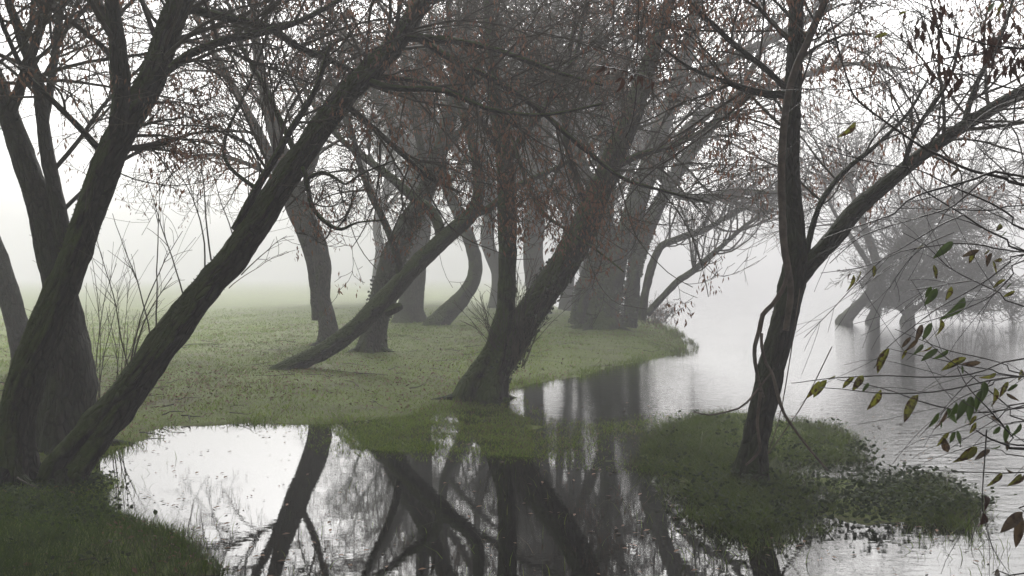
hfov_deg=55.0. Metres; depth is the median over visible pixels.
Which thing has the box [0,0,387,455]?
tree
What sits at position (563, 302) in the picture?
tree
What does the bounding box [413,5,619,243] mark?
tree
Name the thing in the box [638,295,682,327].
bank shrub
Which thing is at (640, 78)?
hanging twig
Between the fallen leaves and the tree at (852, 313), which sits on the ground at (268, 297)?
the fallen leaves
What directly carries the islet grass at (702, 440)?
on the ground at (268, 297)
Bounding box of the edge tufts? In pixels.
[45,321,700,575]
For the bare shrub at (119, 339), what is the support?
on the ground at (268, 297)
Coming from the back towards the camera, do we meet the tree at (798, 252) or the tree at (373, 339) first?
the tree at (373, 339)
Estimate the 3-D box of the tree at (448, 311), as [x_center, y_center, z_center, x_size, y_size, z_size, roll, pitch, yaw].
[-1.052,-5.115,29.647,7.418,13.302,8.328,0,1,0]
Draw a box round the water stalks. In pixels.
[103,446,1012,575]
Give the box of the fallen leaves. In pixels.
[0,322,686,573]
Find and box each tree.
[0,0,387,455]
[0,0,673,489]
[0,70,103,363]
[3,0,460,345]
[35,0,827,488]
[173,0,697,369]
[223,0,666,353]
[225,0,618,322]
[279,2,518,290]
[289,0,928,406]
[294,11,496,283]
[310,0,708,307]
[366,1,696,309]
[373,0,584,325]
[386,0,701,313]
[399,0,1023,330]
[409,0,824,248]
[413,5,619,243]
[434,5,734,273]
[456,0,1023,483]
[694,79,1023,322]
[757,23,1023,322]
[824,173,1023,324]
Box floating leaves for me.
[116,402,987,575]
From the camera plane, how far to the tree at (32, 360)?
7.86 m
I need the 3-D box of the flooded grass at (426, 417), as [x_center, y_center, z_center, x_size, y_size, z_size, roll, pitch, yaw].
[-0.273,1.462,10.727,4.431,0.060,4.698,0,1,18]
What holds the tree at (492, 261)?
on the ground at (268, 297)
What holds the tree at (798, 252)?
on the ground at (268, 297)
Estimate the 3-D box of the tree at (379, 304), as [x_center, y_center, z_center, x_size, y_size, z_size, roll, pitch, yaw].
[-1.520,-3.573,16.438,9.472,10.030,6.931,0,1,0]
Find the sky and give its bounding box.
[0,0,1023,277]
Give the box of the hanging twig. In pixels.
[595,0,654,137]
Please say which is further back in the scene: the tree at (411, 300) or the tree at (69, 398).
the tree at (411, 300)
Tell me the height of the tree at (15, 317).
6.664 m
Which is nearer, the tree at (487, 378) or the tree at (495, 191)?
the tree at (487, 378)
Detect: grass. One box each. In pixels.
[0,481,233,575]
[270,396,690,473]
[622,407,1020,551]
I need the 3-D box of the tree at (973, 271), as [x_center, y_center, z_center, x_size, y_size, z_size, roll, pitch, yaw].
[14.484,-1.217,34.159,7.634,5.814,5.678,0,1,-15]
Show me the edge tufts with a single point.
(668, 329)
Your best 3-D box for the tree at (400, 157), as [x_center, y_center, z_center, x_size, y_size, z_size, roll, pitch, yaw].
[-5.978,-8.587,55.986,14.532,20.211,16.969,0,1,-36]
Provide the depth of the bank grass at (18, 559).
5.66 m
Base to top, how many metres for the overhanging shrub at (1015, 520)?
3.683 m
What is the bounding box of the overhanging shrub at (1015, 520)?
[761,0,1023,575]
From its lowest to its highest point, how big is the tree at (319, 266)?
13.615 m
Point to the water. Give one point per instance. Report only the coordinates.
(258, 488)
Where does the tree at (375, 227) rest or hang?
on the ground at (268, 297)
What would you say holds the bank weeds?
on the ground at (268, 297)
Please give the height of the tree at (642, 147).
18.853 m
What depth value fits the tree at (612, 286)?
27.68 m
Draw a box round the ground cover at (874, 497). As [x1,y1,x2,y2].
[643,409,1015,541]
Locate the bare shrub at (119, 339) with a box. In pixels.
[24,205,204,400]
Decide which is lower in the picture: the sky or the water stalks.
the water stalks
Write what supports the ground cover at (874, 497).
on the ground at (268, 297)
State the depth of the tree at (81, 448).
8.50 m
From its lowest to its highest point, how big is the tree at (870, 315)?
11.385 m
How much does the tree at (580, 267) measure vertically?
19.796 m
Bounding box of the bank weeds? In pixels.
[0,466,156,575]
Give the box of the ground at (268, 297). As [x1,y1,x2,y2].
[0,279,938,575]
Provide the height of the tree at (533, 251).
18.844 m
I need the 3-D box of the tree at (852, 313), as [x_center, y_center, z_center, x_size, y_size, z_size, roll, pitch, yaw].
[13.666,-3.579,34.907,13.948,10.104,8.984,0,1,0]
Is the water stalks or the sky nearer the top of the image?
the sky
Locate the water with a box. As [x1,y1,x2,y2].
[16,278,1023,575]

